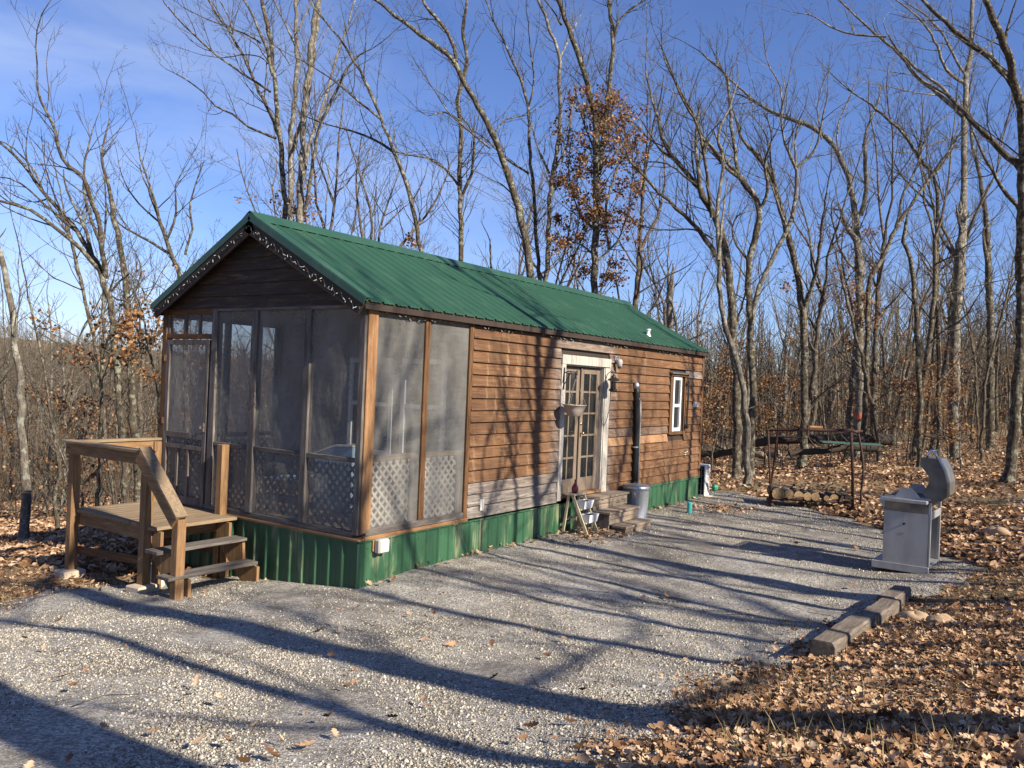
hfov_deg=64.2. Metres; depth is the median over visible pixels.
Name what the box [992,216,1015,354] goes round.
forest tree
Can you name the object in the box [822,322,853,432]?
forest tree
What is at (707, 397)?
sapling
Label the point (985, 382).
forest tree
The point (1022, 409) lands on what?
forest tree
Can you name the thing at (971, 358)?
forest tree
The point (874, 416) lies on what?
forest tree
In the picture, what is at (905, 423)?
sapling
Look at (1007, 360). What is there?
forest tree
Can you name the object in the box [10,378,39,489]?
forest tree
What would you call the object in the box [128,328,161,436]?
forest tree
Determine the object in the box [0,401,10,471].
forest tree
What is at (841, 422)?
sapling
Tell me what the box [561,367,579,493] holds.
french door
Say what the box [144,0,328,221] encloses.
oak tree
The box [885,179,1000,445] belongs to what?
forest tree
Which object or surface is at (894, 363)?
forest tree
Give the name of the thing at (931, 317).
forest tree
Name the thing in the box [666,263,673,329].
dead tree
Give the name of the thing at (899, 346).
forest tree
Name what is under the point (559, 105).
oak tree
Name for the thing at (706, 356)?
forest tree
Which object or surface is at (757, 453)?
rock
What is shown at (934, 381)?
sapling
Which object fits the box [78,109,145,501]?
oak tree
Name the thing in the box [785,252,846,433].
forest tree
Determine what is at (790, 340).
forest tree
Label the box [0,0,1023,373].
sky
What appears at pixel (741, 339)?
forest tree
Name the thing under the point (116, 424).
forest tree
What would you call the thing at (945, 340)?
forest tree
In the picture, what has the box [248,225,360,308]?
string lights
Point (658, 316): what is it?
forest tree
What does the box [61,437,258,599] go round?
entry deck
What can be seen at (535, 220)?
oak tree
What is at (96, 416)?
forest tree
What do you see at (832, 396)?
forest tree
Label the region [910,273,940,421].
forest tree
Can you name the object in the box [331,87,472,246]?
forest tree
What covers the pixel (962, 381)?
forest tree
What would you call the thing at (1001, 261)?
forest tree
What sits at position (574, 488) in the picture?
glass bottle
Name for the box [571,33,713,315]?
forest tree
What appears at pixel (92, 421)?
sapling
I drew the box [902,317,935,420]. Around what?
forest tree
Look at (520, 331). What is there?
string lights
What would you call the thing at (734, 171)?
oak tree
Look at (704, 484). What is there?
air conditioner
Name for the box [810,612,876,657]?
landscape timber
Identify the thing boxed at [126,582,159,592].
concrete block
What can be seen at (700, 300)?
forest tree
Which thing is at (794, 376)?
forest tree
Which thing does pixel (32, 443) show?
forest tree
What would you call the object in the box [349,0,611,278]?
oak tree
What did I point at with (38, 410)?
forest tree
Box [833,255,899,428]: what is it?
forest tree
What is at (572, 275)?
forest tree
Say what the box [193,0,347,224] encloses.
oak tree
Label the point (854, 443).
folding table
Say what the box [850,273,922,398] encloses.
forest tree
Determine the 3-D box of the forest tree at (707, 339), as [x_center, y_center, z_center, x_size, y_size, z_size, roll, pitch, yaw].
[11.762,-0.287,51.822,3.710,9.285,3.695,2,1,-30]
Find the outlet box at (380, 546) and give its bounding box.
[371,538,388,553]
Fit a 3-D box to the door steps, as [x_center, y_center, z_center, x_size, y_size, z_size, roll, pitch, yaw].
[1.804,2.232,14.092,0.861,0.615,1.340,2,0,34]
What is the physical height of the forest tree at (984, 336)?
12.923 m
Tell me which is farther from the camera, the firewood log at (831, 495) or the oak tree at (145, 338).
the oak tree at (145, 338)
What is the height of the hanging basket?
0.780 m
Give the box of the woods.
[0,275,1021,483]
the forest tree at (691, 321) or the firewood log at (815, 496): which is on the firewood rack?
the firewood log at (815, 496)
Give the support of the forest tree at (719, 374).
on the ground at (24, 588)
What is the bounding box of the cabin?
[150,211,709,588]
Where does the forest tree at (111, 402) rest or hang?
on the ground at (24, 588)
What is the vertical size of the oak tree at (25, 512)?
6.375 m
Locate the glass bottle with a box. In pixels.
[572,479,577,492]
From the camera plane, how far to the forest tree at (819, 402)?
56.57 m
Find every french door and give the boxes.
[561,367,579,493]
[576,368,599,490]
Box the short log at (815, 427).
[809,426,822,428]
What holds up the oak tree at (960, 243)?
on the ground at (24, 588)
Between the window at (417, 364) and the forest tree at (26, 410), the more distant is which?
the forest tree at (26, 410)
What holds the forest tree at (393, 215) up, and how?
on the ground at (24, 588)
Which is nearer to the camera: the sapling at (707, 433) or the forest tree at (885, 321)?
the sapling at (707, 433)
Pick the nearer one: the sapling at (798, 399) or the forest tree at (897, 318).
the sapling at (798, 399)
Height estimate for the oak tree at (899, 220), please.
14.830 m
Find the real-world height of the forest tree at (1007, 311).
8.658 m
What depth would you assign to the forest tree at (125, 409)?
61.71 m
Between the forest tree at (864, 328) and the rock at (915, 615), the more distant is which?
the forest tree at (864, 328)
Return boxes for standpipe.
[687,502,692,513]
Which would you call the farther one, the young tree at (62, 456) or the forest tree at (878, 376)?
the forest tree at (878, 376)
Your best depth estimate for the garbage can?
14.84 m
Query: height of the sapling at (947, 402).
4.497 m
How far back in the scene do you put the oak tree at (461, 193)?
27.74 m
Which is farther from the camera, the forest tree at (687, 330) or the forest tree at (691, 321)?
the forest tree at (687, 330)
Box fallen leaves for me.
[0,410,1023,767]
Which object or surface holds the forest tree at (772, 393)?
on the ground at (24, 588)
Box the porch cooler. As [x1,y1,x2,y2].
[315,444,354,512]
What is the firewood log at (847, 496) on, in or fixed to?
on the firewood rack
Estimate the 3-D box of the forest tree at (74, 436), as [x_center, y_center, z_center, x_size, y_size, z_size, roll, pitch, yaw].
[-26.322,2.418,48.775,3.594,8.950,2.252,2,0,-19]
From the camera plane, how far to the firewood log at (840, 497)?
17.24 m
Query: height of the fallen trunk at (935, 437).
1.488 m
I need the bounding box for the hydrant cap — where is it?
[712,484,717,493]
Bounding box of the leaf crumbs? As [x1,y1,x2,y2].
[0,563,1023,767]
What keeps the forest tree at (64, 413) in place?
on the ground at (24, 588)
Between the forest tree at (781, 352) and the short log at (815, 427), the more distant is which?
the forest tree at (781, 352)
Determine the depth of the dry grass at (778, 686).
4.39 m
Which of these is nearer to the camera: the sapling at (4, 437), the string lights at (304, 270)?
the string lights at (304, 270)
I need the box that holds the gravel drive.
[0,491,985,767]
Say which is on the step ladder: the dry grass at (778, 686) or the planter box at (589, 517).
the planter box at (589, 517)
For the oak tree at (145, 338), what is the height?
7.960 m
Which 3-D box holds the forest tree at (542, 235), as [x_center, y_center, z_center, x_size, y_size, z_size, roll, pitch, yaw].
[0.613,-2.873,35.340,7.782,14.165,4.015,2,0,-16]
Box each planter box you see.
[576,499,593,508]
[581,512,598,522]
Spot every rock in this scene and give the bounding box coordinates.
[718,676,740,687]
[755,450,766,457]
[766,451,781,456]
[895,610,928,621]
[925,613,954,624]
[982,525,1010,536]
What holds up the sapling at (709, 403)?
on the ground at (24, 588)
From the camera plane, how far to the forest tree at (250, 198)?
36.44 m
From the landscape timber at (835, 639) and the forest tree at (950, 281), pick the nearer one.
the landscape timber at (835, 639)
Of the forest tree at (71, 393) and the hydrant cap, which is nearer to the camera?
the hydrant cap
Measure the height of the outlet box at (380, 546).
0.170 m
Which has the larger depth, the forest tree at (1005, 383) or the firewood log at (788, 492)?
the forest tree at (1005, 383)
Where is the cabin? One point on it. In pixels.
(441, 432)
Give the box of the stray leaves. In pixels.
[4,497,972,767]
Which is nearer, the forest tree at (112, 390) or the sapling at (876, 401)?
the sapling at (876, 401)
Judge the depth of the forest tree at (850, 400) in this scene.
34.39 m
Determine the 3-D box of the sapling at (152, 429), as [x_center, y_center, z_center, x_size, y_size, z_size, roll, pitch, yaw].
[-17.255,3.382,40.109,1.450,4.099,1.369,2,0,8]
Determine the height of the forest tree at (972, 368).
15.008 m
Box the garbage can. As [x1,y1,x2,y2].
[622,482,649,520]
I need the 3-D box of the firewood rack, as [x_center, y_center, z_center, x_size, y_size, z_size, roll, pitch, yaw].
[6.530,1.784,17.578,2.206,1.755,0.866,2,0,9]
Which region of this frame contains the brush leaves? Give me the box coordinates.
[0,383,1023,509]
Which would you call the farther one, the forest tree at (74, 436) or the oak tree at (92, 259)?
the forest tree at (74, 436)
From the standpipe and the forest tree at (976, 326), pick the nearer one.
the standpipe
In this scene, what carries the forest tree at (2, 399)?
on the ground at (24, 588)
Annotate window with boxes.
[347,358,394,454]
[399,359,446,460]
[671,376,681,430]
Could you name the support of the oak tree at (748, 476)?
on the ground at (24, 588)
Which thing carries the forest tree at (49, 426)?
on the ground at (24, 588)
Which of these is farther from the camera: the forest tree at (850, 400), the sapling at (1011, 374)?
the sapling at (1011, 374)
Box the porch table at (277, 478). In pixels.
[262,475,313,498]
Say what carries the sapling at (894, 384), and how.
on the ground at (24, 588)
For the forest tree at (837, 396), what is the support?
on the ground at (24, 588)
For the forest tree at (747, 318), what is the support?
on the ground at (24, 588)
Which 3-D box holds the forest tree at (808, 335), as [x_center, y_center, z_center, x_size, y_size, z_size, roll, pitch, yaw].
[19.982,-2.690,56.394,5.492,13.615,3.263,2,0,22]
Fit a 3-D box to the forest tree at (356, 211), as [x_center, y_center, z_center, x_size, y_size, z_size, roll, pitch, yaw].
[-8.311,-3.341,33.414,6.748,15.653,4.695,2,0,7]
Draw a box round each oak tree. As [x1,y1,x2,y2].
[0,0,233,502]
[0,162,69,528]
[0,229,59,540]
[46,110,175,505]
[62,60,252,420]
[65,196,188,436]
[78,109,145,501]
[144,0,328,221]
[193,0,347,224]
[233,0,554,251]
[272,0,430,224]
[313,0,501,261]
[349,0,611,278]
[429,0,582,280]
[502,0,684,297]
[509,0,607,281]
[537,0,766,477]
[638,0,802,473]
[664,28,880,486]
[699,1,893,456]
[701,67,879,466]
[729,4,874,469]
[752,0,1003,459]
[802,50,998,455]
[829,0,1023,481]
[849,78,994,461]
[940,56,1013,450]
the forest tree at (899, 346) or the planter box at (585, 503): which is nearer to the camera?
the planter box at (585, 503)
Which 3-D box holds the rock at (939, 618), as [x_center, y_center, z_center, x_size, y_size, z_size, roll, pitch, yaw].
[4.128,2.285,7.873,0.248,0.155,0.232,2,0,34]
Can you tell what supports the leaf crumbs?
on the ground at (24, 588)
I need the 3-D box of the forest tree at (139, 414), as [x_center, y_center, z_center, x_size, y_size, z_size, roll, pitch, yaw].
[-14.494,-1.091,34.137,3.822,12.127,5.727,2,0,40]
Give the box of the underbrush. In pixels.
[0,361,1023,518]
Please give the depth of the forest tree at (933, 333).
56.43 m
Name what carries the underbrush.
on the ground at (24, 588)
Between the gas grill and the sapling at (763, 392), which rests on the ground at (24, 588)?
the sapling at (763, 392)
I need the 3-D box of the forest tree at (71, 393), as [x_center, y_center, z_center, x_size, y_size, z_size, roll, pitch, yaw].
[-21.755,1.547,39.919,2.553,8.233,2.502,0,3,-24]
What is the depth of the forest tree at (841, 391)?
49.96 m
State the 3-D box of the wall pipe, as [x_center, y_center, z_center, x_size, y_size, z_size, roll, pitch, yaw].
[2.361,0.960,15.527,0.129,2.025,0.196,2,0,63]
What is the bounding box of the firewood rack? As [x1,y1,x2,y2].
[766,425,863,510]
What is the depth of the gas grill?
11.12 m
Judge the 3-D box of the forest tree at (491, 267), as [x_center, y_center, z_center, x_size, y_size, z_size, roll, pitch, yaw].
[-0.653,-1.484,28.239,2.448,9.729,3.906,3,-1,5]
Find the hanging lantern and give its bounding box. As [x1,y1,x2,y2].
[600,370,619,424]
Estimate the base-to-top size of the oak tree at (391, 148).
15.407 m
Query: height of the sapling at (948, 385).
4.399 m
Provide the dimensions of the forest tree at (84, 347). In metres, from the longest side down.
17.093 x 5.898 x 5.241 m
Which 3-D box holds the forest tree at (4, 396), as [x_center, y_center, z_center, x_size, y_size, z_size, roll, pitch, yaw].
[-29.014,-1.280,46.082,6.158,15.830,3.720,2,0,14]
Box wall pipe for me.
[632,381,640,482]
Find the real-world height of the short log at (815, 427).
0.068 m
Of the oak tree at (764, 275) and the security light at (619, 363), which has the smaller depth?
the security light at (619, 363)
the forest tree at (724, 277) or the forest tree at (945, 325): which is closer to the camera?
the forest tree at (724, 277)
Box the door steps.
[576,490,652,533]
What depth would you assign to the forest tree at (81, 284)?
25.02 m
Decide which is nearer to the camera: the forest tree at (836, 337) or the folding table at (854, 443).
the folding table at (854, 443)
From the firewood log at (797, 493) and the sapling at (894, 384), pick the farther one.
the sapling at (894, 384)
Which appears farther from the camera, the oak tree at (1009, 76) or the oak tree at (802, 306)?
the oak tree at (802, 306)
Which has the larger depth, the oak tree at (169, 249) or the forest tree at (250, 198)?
the forest tree at (250, 198)
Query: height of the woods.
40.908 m
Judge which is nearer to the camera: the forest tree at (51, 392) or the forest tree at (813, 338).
the forest tree at (51, 392)
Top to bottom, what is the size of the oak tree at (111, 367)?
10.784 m
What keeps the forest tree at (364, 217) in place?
on the ground at (24, 588)
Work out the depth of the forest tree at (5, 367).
78.97 m
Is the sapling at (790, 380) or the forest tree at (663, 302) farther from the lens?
the forest tree at (663, 302)
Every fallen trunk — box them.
[788,412,893,456]
[914,411,986,445]
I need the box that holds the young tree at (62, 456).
[12,353,157,544]
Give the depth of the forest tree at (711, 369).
74.53 m
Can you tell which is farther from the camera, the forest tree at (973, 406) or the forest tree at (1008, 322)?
the forest tree at (973, 406)
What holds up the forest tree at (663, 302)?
on the ground at (24, 588)
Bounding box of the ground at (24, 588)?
[0,338,1023,753]
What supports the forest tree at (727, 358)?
on the ground at (24, 588)
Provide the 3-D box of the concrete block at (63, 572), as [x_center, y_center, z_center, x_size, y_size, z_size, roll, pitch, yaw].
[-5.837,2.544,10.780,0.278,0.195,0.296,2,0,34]
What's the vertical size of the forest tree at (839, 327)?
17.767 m
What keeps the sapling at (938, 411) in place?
on the ground at (24, 588)
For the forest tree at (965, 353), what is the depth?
47.53 m
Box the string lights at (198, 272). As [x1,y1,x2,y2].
[152,226,246,313]
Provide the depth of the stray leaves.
5.68 m
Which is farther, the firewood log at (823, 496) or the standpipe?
the firewood log at (823, 496)
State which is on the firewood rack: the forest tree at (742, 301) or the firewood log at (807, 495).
the firewood log at (807, 495)
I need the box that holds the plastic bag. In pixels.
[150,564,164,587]
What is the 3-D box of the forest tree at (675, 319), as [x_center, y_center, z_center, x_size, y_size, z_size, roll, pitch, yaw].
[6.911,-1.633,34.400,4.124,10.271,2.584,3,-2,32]
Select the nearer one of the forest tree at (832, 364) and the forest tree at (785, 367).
the forest tree at (785, 367)
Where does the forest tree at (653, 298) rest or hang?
on the ground at (24, 588)
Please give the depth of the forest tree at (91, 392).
55.73 m
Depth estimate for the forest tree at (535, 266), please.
29.59 m
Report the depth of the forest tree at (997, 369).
53.11 m
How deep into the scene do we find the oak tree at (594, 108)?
27.04 m
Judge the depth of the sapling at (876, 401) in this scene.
36.96 m
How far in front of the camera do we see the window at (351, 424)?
12.26 m
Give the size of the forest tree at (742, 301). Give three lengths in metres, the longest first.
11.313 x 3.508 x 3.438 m
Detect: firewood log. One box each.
[767,484,783,498]
[781,486,793,497]
[789,487,803,496]
[799,489,810,500]
[806,489,819,500]
[819,492,829,500]
[824,491,837,498]
[834,492,843,501]
[839,492,851,499]
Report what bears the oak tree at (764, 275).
on the ground at (24, 588)
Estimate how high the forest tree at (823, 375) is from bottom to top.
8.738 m
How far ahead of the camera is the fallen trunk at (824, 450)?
27.89 m
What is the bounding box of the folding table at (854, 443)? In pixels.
[819,440,882,469]
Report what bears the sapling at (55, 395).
on the ground at (24, 588)
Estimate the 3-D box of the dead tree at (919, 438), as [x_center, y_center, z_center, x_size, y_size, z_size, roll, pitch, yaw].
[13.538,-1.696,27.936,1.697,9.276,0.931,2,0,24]
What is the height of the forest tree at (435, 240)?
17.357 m
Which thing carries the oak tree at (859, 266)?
on the ground at (24, 588)
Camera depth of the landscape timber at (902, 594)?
9.25 m
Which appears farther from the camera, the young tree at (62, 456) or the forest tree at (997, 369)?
the forest tree at (997, 369)
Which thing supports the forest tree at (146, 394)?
on the ground at (24, 588)
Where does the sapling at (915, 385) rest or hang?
on the ground at (24, 588)
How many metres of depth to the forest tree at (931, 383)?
34.01 m
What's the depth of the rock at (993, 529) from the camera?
13.72 m
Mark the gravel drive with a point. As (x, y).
(54, 735)
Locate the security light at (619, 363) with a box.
[614,356,622,368]
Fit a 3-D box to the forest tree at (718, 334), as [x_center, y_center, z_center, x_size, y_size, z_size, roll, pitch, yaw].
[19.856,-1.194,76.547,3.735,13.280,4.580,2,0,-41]
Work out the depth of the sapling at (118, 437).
35.25 m
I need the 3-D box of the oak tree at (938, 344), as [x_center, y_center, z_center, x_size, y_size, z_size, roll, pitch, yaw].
[15.126,-5.382,33.071,7.468,16.844,3.399,2,0,13]
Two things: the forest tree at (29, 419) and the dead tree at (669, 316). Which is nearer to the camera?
the dead tree at (669, 316)
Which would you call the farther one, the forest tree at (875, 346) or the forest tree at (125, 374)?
the forest tree at (125, 374)
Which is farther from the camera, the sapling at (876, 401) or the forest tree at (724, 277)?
the forest tree at (724, 277)
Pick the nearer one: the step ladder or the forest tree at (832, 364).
the step ladder
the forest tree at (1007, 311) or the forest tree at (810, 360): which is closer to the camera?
the forest tree at (1007, 311)
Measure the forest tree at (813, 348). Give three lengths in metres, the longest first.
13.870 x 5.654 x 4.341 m
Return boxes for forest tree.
[0,142,152,504]
[0,222,44,497]
[0,274,54,500]
[0,334,20,385]
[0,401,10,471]
[1,310,54,491]
[1,341,49,457]
[8,366,46,472]
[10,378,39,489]
[14,259,95,509]
[14,352,67,478]
[14,402,45,492]
[30,391,76,484]
[33,301,115,512]
[33,367,78,495]
[36,238,162,493]
[38,338,91,496]
[40,350,98,439]
[65,239,172,497]
[68,368,109,436]
[70,303,125,493]
[70,352,148,460]
[76,218,226,437]
[84,308,146,493]
[87,306,145,481]
[92,310,159,478]
[106,379,127,481]
[119,348,160,487]
[125,342,156,435]
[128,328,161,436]
[142,366,160,429]
[198,122,317,218]
[232,124,389,333]
[270,23,416,238]
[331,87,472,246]
[342,155,447,252]
[349,196,364,237]
[377,218,441,254]
[394,207,457,258]
[470,208,525,274]
[475,137,604,290]
[480,173,631,278]
[487,120,563,274]
[519,174,588,287]
[525,192,656,294]
[550,170,633,286]
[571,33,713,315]
[609,188,697,341]
[619,259,667,319]
[625,209,683,322]
[642,231,718,342]
[647,282,699,337]
[674,286,713,391]
[675,215,743,448]
[679,310,720,419]
[680,313,710,402]
[685,182,769,448]
[690,318,726,442]
[692,309,721,395]
[698,247,774,451]
[699,301,732,404]
[705,255,766,449]
[707,248,772,376]
[709,329,721,434]
[710,267,775,445]
[710,300,746,395]
[754,305,788,434]
[754,315,798,423]
[756,266,828,433]
[761,274,819,434]
[764,248,842,434]
[765,93,904,423]
[773,308,828,445]
[777,286,831,432]
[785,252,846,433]
[787,318,836,433]
[807,252,854,432]
[808,291,880,389]
[808,315,852,404]
[811,232,873,432]
[811,290,849,445]
[813,15,930,453]
[813,222,883,461]
[814,179,922,457]
[817,321,869,428]
[818,237,892,433]
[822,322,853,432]
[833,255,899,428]
[834,271,921,420]
[843,235,922,431]
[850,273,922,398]
[857,47,1023,449]
[869,255,928,426]
[869,262,929,433]
[871,214,950,436]
[877,42,1016,459]
[882,288,924,435]
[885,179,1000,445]
[897,275,949,412]
[899,195,995,452]
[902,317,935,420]
[909,236,984,429]
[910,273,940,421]
[917,265,1004,436]
[917,274,967,414]
[921,309,970,359]
[927,308,985,407]
[935,260,985,431]
[940,280,986,442]
[943,247,1014,450]
[959,245,1015,462]
[960,254,1013,425]
[961,232,1015,429]
[962,339,983,404]
[964,289,999,398]
[971,282,1015,440]
[976,261,1015,431]
[978,310,1014,429]
[983,255,1023,389]
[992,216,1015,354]
[995,125,1017,337]
[995,263,1022,391]
[1003,347,1023,435]
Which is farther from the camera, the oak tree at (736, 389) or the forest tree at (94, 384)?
the forest tree at (94, 384)
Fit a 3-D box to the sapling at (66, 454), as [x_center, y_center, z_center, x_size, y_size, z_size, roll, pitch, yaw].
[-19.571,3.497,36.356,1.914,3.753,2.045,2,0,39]
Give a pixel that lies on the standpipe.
(689, 507)
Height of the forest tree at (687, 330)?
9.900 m
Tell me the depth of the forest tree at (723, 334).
52.77 m
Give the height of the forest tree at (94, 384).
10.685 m
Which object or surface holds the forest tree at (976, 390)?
on the ground at (24, 588)
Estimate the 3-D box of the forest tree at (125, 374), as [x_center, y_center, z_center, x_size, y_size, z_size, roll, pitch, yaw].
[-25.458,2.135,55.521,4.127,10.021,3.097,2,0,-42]
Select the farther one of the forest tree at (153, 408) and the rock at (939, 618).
the forest tree at (153, 408)
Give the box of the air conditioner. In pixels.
[698,464,709,495]
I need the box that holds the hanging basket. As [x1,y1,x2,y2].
[560,367,588,415]
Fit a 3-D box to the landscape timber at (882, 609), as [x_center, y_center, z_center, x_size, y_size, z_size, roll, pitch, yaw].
[3.792,2.374,8.407,0.202,0.241,1.140,2,0,36]
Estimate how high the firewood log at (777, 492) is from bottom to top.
0.247 m
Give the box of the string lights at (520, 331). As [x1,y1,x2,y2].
[386,312,681,354]
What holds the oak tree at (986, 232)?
on the ground at (24, 588)
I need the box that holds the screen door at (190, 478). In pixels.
[161,340,210,507]
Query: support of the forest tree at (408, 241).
on the ground at (24, 588)
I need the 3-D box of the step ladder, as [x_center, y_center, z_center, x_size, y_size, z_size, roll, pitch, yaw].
[1.129,2.127,13.351,0.506,0.676,0.410,2,0,34]
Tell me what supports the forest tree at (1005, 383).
on the ground at (24, 588)
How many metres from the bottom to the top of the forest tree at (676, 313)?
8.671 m
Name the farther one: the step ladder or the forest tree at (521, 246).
the forest tree at (521, 246)
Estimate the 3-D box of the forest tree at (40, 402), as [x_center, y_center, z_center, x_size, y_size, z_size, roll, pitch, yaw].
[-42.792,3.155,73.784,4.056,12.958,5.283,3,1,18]
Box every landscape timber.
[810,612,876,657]
[860,597,901,625]
[877,585,910,605]
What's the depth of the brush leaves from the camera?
31.66 m
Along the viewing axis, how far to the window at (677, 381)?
17.31 m
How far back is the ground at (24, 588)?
16.65 m
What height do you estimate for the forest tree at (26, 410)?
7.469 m
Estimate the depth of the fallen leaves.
4.53 m
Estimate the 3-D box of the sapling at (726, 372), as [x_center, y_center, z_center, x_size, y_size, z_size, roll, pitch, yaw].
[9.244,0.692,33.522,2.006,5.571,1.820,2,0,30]
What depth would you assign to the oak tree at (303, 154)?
24.33 m
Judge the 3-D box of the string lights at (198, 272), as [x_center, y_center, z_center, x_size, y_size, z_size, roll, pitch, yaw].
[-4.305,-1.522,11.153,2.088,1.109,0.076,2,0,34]
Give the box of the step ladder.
[561,491,597,537]
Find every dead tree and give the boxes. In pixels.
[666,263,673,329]
[885,200,935,467]
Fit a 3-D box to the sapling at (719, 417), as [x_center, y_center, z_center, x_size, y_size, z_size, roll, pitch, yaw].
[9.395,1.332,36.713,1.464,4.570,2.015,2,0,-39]
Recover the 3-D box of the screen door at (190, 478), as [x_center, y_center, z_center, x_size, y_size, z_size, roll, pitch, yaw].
[-4.639,0.528,11.533,1.035,2.310,0.129,2,0,34]
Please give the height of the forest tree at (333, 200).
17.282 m
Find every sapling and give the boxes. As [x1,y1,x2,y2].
[0,404,19,481]
[9,347,120,507]
[52,422,89,484]
[68,404,93,463]
[86,392,119,502]
[113,412,131,474]
[146,411,157,436]
[701,346,761,469]
[701,375,714,438]
[703,367,732,450]
[703,388,717,422]
[713,338,759,439]
[745,349,798,457]
[755,382,777,464]
[764,332,808,451]
[773,380,810,455]
[825,381,854,432]
[844,362,885,432]
[870,328,913,433]
[887,347,936,463]
[894,358,934,455]
[912,362,974,459]
[921,334,961,443]
[921,343,962,421]
[931,357,973,425]
[935,344,985,470]
[999,345,1023,416]
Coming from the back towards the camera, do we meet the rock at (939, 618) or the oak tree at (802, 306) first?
the oak tree at (802, 306)
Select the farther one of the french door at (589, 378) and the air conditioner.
the air conditioner
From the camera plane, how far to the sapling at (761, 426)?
33.57 m
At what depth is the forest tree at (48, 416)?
78.19 m
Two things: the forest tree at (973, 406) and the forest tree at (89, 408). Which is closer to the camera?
the forest tree at (89, 408)
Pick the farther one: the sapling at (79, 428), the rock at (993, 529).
the sapling at (79, 428)
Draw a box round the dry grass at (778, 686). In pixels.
[0,460,1023,767]
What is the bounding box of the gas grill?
[871,449,955,573]
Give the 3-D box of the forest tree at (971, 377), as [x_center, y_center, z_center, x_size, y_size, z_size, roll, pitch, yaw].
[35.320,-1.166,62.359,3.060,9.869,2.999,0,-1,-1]
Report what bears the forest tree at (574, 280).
on the ground at (24, 588)
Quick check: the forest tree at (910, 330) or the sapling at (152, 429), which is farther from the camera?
the forest tree at (910, 330)
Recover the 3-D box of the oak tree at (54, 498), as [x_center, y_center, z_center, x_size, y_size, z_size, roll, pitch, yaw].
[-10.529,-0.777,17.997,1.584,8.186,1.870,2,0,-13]
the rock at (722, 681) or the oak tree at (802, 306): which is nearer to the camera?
the rock at (722, 681)
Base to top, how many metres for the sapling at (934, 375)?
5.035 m
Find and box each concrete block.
[54,567,85,578]
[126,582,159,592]
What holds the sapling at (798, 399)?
on the ground at (24, 588)
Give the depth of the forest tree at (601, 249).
41.69 m
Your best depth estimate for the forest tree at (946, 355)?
36.48 m

